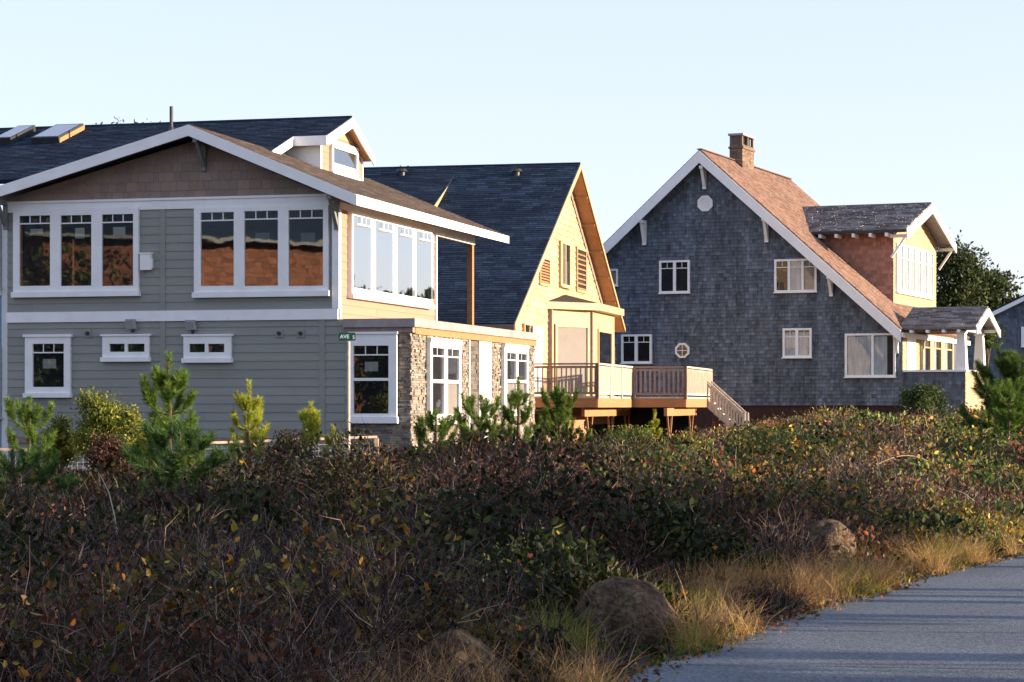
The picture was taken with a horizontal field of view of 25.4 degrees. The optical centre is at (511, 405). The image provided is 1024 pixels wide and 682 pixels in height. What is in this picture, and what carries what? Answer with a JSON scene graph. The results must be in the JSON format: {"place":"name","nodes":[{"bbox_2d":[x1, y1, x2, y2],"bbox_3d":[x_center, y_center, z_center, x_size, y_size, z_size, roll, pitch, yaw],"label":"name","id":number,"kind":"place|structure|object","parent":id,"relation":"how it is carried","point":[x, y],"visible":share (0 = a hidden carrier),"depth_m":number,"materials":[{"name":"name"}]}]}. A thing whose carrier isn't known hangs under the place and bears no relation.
{"place":"outdoors","nodes":[
{"label":"outdoors","id":0,"kind":"place"},
{"bbox_2d":[352,447,377,460],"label":"shrub","id":1,"kind":"object","parent":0,"point":[366,452],"visible":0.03,"depth_m":40.96,"materials":[{"name":"green plant"}]},
{"bbox_2d":[0,0,1023,297],"label":"sky","id":2,"kind":"structure","parent":0,"point":[854,102],"materials":[{"name":"blue"}]},
{"bbox_2d":[14,480,1023,681],"bbox_3d":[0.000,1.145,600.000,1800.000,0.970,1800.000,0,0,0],"label":"ground","id":3,"kind":"structure","parent":0,"point":[777,618],"depth_m":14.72,"materials":[{"name":"yellow plant"}]},
{"bbox_2d":[0,220,7,460],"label":"blue house","id":4,"kind":"structure","parent":3,"relation":"on","point":[3,328],"depth_m":54.49,"materials":[{"name":"wood"}]},
{"bbox_2d":[0,220,1,288],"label":"window","id":5,"kind":"structure","parent":4,"relation":"in","point":[0,220],"depth_m":54.49,"materials":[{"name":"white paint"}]},
{"bbox_2d":[0,347,1,418],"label":"window","id":6,"kind":"structure","parent":4,"relation":"in","point":[0,347],"depth_m":54.49,"materials":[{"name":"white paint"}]},
{"bbox_2d":[2,394,60,487],"bbox_3d":[-7.718,0.655,35.956,1.239,1.734,1.255,0,0,0],"label":"young pine","id":7,"kind":"object","parent":3,"relation":"on","point":[28,420],"visible":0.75,"depth_m":35.92,"materials":[{"name":"green plant"}]},
{"bbox_2d":[0,442,86,511],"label":"young pine","id":8,"kind":"object","parent":3,"relation":"on","point":[32,462],"visible":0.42,"depth_m":26.95,"materials":[{"name":"green plant"}]},
{"bbox_2d":[36,411,83,473],"bbox_3d":[-8.463,0.813,42.474,0.898,1.415,0.935,0,0,0],"label":"shrub","id":9,"kind":"object","parent":3,"relation":"on","point":[60,424],"visible":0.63,"depth_m":42.37,"materials":[{"name":"green plant"}]},
{"bbox_2d":[0,448,147,471],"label":"rail fence","id":10,"kind":"object","parent":3,"relation":"on","point":[4,449],"visible":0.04,"depth_m":45.26,"materials":[{"name":"white wood"}]},
{"bbox_2d":[62,385,131,463],"bbox_3d":[-7.609,0.572,41.981,1.403,1.915,1.400,0,0,0],"label":"shrub","id":11,"kind":"object","parent":3,"relation":"on","point":[97,409],"visible":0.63,"depth_m":41.79,"materials":[{"name":"green plant"}]},
{"bbox_2d":[81,431,135,483],"bbox_3d":[-6.179,0.960,35.062,1.000,1.145,1.000,0,0,0],"label":"shrub","id":12,"kind":"object","parent":3,"relation":"on","point":[103,450],"visible":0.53,"depth_m":34.87,"materials":[{"name":"brown plant"}]},
{"bbox_2d":[100,475,116,528],"bbox_3d":[-3.716,1.067,20.999,0.185,0.877,0.014,0,0,0],"label":"bare stick","id":13,"kind":"object","parent":3,"relation":"on","point":[110,500],"visible":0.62,"depth_m":21.00,"materials":[{"name":"brown wood"}]},
{"bbox_2d":[95,116,160,123],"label":"evergreen tree","id":14,"kind":"object","parent":3,"relation":"on","point":[120,120],"depth_m":89.35,"materials":[{"name":"green plant"}]},
{"bbox_2d":[109,402,151,476],"bbox_3d":[-6.625,0.740,39.957,0.924,1.603,1.078,0,0,-16],"label":"shrub","id":15,"kind":"object","parent":3,"relation":"on","point":[130,420],"visible":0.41,"depth_m":39.90,"materials":[{"name":"green plant"}]},
{"bbox_2d":[132,349,206,479],"bbox_3d":[-4.944,0.358,32.973,1.200,2.361,1.147,0,0,0],"label":"young pine","id":16,"kind":"object","parent":3,"relation":"on","point":[167,385],"visible":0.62,"depth_m":32.82,"materials":[{"name":"green plant"}]},
{"bbox_2d":[114,417,243,508],"bbox_3d":[-3.982,0.813,27.026,1.374,1.422,1.466,0,0,39],"label":"young pine","id":17,"kind":"object","parent":3,"relation":"on","point":[193,444],"visible":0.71,"depth_m":26.89,"materials":[{"name":"green plant"}]},
{"bbox_2d":[225,379,275,468],"bbox_3d":[-4.712,0.512,40.988,0.893,2.048,0.855,0,0,-32],"label":"young pine","id":18,"kind":"object","parent":3,"relation":"on","point":[254,406],"visible":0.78,"depth_m":40.97,"materials":[{"name":"green plant"}]},
{"bbox_2d":[0,106,538,470],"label":"grey house","id":19,"kind":"structure","parent":3,"relation":"on","point":[271,258],"depth_m":51.15,"materials":[{"name":"paint"}]},
{"bbox_2d":[23,334,72,397],"bbox_3d":[-10.558,-0.899,51.738,1.203,1.439,0.135,0,0,15],"label":"window","id":20,"kind":"structure","parent":19,"relation":"in","point":[48,370],"depth_m":51.75,"materials":[{"name":"white paint"}]},
{"bbox_2d":[11,207,140,297],"bbox_3d":[-9.891,-3.464,51.559,3.158,2.003,0.135,0,0,15],"label":"window","id":21,"kind":"structure","parent":19,"relation":"in","point":[70,252],"depth_m":51.58,"materials":[{"name":"glass"}]},
{"bbox_2d":[100,334,151,361],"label":"window","id":22,"kind":"structure","parent":19,"relation":"in","point":[115,347],"depth_m":51.23,"materials":[{"name":"white paint"}]},
{"bbox_2d":[181,334,233,362],"bbox_3d":[-6.791,-1.272,50.728,1.216,0.634,0.135,0,0,15],"label":"window","id":23,"kind":"structure","parent":19,"relation":"in","point":[197,348],"depth_m":50.72,"materials":[{"name":"white paint"}]},
{"bbox_2d":[192,205,330,297],"bbox_3d":[-5.565,-3.406,50.400,3.234,2.006,0.135,0,0,15],"label":"window","id":24,"kind":"structure","parent":19,"relation":"in","point":[255,251],"depth_m":50.41,"materials":[{"name":"glass"}]},
{"bbox_2d":[329,141,360,180],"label":"window","id":25,"kind":"structure","parent":19,"relation":"in","point":[343,158],"depth_m":57.16,"materials":[{"name":"white paint"}]},
{"bbox_2d":[348,331,398,422],"bbox_3d":[-3.023,-0.610,49.674,1.129,1.997,0.140,0,0,15],"label":"window","id":26,"kind":"structure","parent":19,"relation":"in","point":[373,355],"depth_m":49.69,"materials":[{"name":"white paint"}]},
{"bbox_2d":[347,211,434,308],"bbox_3d":[-2.766,-3.352,53.474,0.219,1.932,6.180,0,0,15],"label":"window","id":27,"kind":"structure","parent":19,"relation":"in","point":[389,262],"depth_m":52.98,"materials":[{"name":"glass"}]},
{"bbox_2d":[426,337,462,424],"bbox_3d":[-1.513,-0.541,51.742,0.140,1.943,2.521,0,0,15],"label":"window","id":28,"kind":"structure","parent":19,"relation":"in","point":[443,356],"depth_m":51.60,"materials":[{"name":"white paint"}]},
{"bbox_2d":[477,341,488,441],"bbox_3d":[-0.705,-0.125,55.244,0.070,2.850,0.872,0,0,15],"label":"entry door","id":29,"kind":"structure","parent":19,"relation":"in","point":[483,347],"depth_m":55.16,"materials":[{"name":"white paint"}]},
{"bbox_2d":[501,343,530,415],"bbox_3d":[0.105,-0.641,57.791,0.140,1.806,2.433,0,0,15],"label":"window","id":30,"kind":"structure","parent":19,"relation":"in","point":[514,358],"depth_m":57.59,"materials":[{"name":"white paint"}]},
{"bbox_2d":[258,427,322,469],"bbox_3d":[-3.934,0.956,40.499,1.094,1.141,1.083,0,0,35],"label":"shrub","id":31,"kind":"object","parent":3,"relation":"on","point":[289,436],"visible":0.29,"depth_m":40.35,"materials":[{"name":"green plant"}]},
{"bbox_2d":[205,436,378,470],"bbox_3d":[-4.564,1.109,46.050,3.852,0.982,0.160,0,0,-17],"label":"rail fence","id":32,"kind":"object","parent":3,"relation":"on","point":[318,450],"visible":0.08,"depth_m":46.29,"materials":[{"name":"white wood"}]},
{"bbox_2d":[296,401,322,459],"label":"young pine","id":33,"kind":"object","parent":3,"relation":"on","point":[312,422],"visible":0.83,"depth_m":41.98,"materials":[{"name":"green plant"}]},
{"bbox_2d":[320,424,347,464],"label":"young pine","id":34,"kind":"object","parent":3,"relation":"on","point":[327,440],"visible":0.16,"depth_m":42.48,"materials":[{"name":"green plant"}]},
{"bbox_2d":[339,333,355,453],"bbox_3d":[-3.334,0.064,46.000,0.345,3.072,0.072,0,0,0],"label":"street sign","id":35,"kind":"object","parent":3,"relation":"on","point":[348,337],"visible":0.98,"depth_m":45.97,"materials":[{"name":"grey metal"}]},
{"bbox_2d":[409,408,459,455],"bbox_3d":[-1.419,0.770,43.031,1.090,1.516,1.005,0,0,-24],"label":"young pine","id":36,"kind":"object","parent":3,"relation":"on","point":[443,426],"visible":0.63,"depth_m":42.86,"materials":[{"name":"green plant"}]},
{"bbox_2d":[413,629,504,681],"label":"boulder","id":37,"kind":"object","parent":3,"relation":"on","point":[472,642],"visible":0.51,"depth_m":12.48,"materials":[{"name":"stone"}]},
{"bbox_2d":[427,431,521,467],"bbox_3d":[-0.680,0.983,41.029,1.684,1.067,1.568,0,0,20],"label":"shrub","id":38,"kind":"object","parent":3,"relation":"on","point":[476,433],"visible":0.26,"depth_m":40.79,"materials":[{"name":"green plant"}]},
{"bbox_2d":[453,390,506,446],"bbox_3d":[-0.603,0.613,43.483,1.098,1.838,1.207,0,0,0],"label":"young pine","id":39,"kind":"object","parent":3,"relation":"on","point":[482,421],"visible":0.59,"depth_m":43.42,"materials":[{"name":"green plant"}]},
{"bbox_2d":[363,162,625,440],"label":"cream house","id":40,"kind":"structure","parent":3,"relation":"on","point":[545,273],"depth_m":71.18,"materials":[{"name":"yellow wood"}]},
{"bbox_2d":[522,323,533,332],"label":"window","id":41,"kind":"structure","parent":40,"relation":"in","point":[526,327],"depth_m":67.37,"materials":[{"name":"beige paint"}]},
{"bbox_2d":[532,326,542,410],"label":"door","id":42,"kind":"structure","parent":40,"relation":"in","point":[538,357],"depth_m":68.97,"materials":[{"name":"white paint"}]},
{"bbox_2d":[559,241,571,288],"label":"window","id":43,"kind":"structure","parent":40,"relation":"in","point":[564,248],"depth_m":72.86,"materials":[{"name":"beige paint"}]},
{"bbox_2d":[553,309,613,424],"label":"bay window","id":44,"kind":"structure","parent":40,"relation":"in","point":[571,328],"depth_m":71.56,"materials":[{"name":"beige paint"}]},
{"bbox_2d":[0,401,1023,681],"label":"ground cover leaves","id":45,"kind":"object","parent":3,"relation":"on","point":[756,438],"visible":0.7,"depth_m":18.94,"materials":[{"name":"green plant"}]},
{"bbox_2d":[872,455,931,477],"bbox_3d":[5.660,1.062,33.092,1.000,0.679,0.051,0,0,-15],"label":"arching stem","id":46,"kind":"object","parent":45,"relation":"on","point":[899,456],"visible":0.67,"depth_m":33.09,"materials":[{"name":"plant"}]},
{"bbox_2d":[497,375,536,461],"bbox_3d":[0.090,0.457,43.944,0.860,2.145,0.933,0,0,0],"label":"young pine","id":47,"kind":"object","parent":3,"relation":"on","point":[515,398],"visible":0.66,"depth_m":43.92,"materials":[{"name":"green plant"}]},
{"bbox_2d":[532,384,593,459],"bbox_3d":[0.973,0.546,44.959,1.350,1.976,1.355,0,0,34],"label":"young pine","id":48,"kind":"object","parent":3,"relation":"on","point":[558,400],"visible":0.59,"depth_m":44.87,"materials":[{"name":"green plant"}]},
{"bbox_2d":[568,576,681,643],"bbox_3d":[0.757,1.495,15.409,0.790,0.677,0.702,0,0,0],"label":"boulder","id":49,"kind":"object","parent":3,"relation":"on","point":[645,618],"visible":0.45,"depth_m":15.15,"materials":[{"name":"stone"}]},
{"bbox_2d":[599,424,653,450],"bbox_3d":[2.899,1.012,57.936,1.517,1.088,1.537,0,0,29],"label":"shrub","id":50,"kind":"object","parent":3,"relation":"on","point":[641,433],"visible":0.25,"depth_m":57.81,"materials":[{"name":"green plant"}]},
{"bbox_2d":[532,363,748,446],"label":"wooden deck","id":51,"kind":"structure","parent":3,"relation":"on","point":[674,414],"depth_m":71.17,"materials":[{"name":"brown wood"}]},
{"bbox_2d":[648,409,663,444],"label":"young pine","id":52,"kind":"object","parent":3,"relation":"on","point":[653,424],"visible":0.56,"depth_m":60.97,"materials":[{"name":"green plant"}]},
{"bbox_2d":[773,413,829,430],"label":"shrub","id":53,"kind":"object","parent":3,"relation":"on","point":[809,418],"visible":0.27,"depth_m":61.82,"materials":[{"name":"green plant"}]},
{"bbox_2d":[603,133,1000,434],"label":"dark shingle house","id":54,"kind":"structure","parent":3,"relation":"on","point":[760,292],"depth_m":83.64,"materials":[{"name":"grey wood"}]},
{"bbox_2d":[610,269,618,286],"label":"window","id":55,"kind":"structure","parent":54,"relation":"in","point":[614,272],"depth_m":85.24,"materials":[{"name":"white paint"}]},
{"bbox_2d":[620,334,652,363],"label":"window","id":56,"kind":"structure","parent":54,"relation":"in","point":[635,348],"depth_m":84.89,"materials":[{"name":"white paint"}]},
{"bbox_2d":[658,260,690,293],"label":"window","id":57,"kind":"structure","parent":54,"relation":"in","point":[674,275],"depth_m":84.31,"materials":[{"name":"glass"}]},
{"bbox_2d":[675,343,689,357],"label":"octagon window","id":58,"kind":"structure","parent":54,"relation":"in","point":[682,350],"depth_m":84.21,"materials":[{"name":"white paint"}]},
{"bbox_2d":[773,259,817,292],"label":"window","id":59,"kind":"structure","parent":54,"relation":"in","point":[790,275],"depth_m":82.56,"materials":[{"name":"glass"}]},
{"bbox_2d":[782,328,812,358],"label":"window","id":60,"kind":"structure","parent":54,"relation":"in","point":[797,342],"depth_m":82.50,"materials":[{"name":"white paint"}]},
{"bbox_2d":[844,333,896,377],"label":"window","id":61,"kind":"structure","parent":54,"relation":"in","point":[867,355],"depth_m":81.48,"materials":[{"name":"glass"}]},
{"bbox_2d":[907,333,915,369],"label":"window","id":62,"kind":"structure","parent":54,"relation":"in","point":[911,343],"depth_m":82.26,"materials":[{"name":"white paint"}]},
{"bbox_2d":[895,242,934,299],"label":"window","id":63,"kind":"structure","parent":54,"relation":"in","point":[914,267],"depth_m":87.80,"materials":[{"name":"white paint"}]},
{"bbox_2d":[920,334,953,369],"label":"window","id":64,"kind":"structure","parent":54,"relation":"in","point":[934,355],"depth_m":86.16,"materials":[{"name":"beige paint"}]},
{"bbox_2d":[799,519,855,568],"bbox_3d":[2.979,1.327,21.501,0.561,0.512,0.502,0,0,0],"label":"boulder","id":65,"kind":"object","parent":3,"relation":"on","point":[831,528],"visible":0.59,"depth_m":21.32,"materials":[{"name":"stone"}]},
{"bbox_2d":[894,383,955,418],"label":"shrub","id":66,"kind":"object","parent":3,"relation":"on","point":[922,395],"visible":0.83,"depth_m":65.69,"materials":[{"name":"green plant"}]},
{"bbox_2d":[936,228,1009,338],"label":"evergreen tree","id":67,"kind":"object","parent":3,"relation":"on","point":[956,271],"visible":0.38,"depth_m":126.99,"materials":[{"name":"green plant"}]},
{"bbox_2d":[971,317,1005,407],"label":"green tree","id":68,"kind":"object","parent":3,"relation":"on","point":[989,341],"visible":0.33,"depth_m":98.81,"materials":[{"name":"green plant"}]},
{"bbox_2d":[956,344,1023,435],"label":"young pine","id":69,"kind":"object","parent":3,"relation":"on","point":[1009,364],"visible":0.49,"depth_m":51.75,"materials":[{"name":"green plant"}]},
{"bbox_2d":[957,265,1023,309],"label":"evergreen tree","id":70,"kind":"object","parent":3,"relation":"on","point":[1003,287],"visible":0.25,"depth_m":129.02,"materials":[{"name":"green plant"}]},
{"bbox_2d":[967,295,1023,391],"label":"distant shingle house","id":71,"kind":"structure","parent":3,"relation":"on","point":[1009,315],"depth_m":113.86,"materials":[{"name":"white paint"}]},
{"bbox_2d":[1021,327,1023,346],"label":"window","id":72,"kind":"structure","parent":71,"relation":"in","point":[1022,328],"depth_m":113.68,"materials":[{"name":"white paint"}]},
{"bbox_2d":[978,375,1023,440],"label":"young pine","id":73,"kind":"object","parent":3,"relation":"on","point":[1011,418],"visible":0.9,"depth_m":47.79,"materials":[{"name":"green plant"}]},
{"bbox_2d":[998,291,1022,304],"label":"evergreen tree","id":74,"kind":"object","parent":3,"relation":"on","point":[1013,295],"visible":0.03,"depth_m":129.38,"materials":[{"name":"green plant"}]},
{"bbox_2d":[756,500,804,529],"bbox_3d":[2.880,1.261,24.509,0.543,0.508,0.490,0,0,21],"label":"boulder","id":75,"kind":"object","parent":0,"point":[774,508],"visible":0.01,"depth_m":24.34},
{"bbox_2d":[623,552,1023,681],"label":"path","id":76,"kind":"structure","parent":0,"point":[976,628],"depth_m":15.19,"materials":[{"name":"concrete"}]},
{"bbox_2d":[591,546,1023,681],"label":"fallen leaves","id":77,"kind":"object","parent":76,"relation":"on","point":[773,623],"visible":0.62,"depth_m":16.42,"materials":[{"name":"brown plant"}]},
{"bbox_2d":[700,592,1023,668],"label":"path cracks","id":78,"kind":"object","parent":76,"relation":"on","point":[874,666],"visible":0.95,"depth_m":13.80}
]}

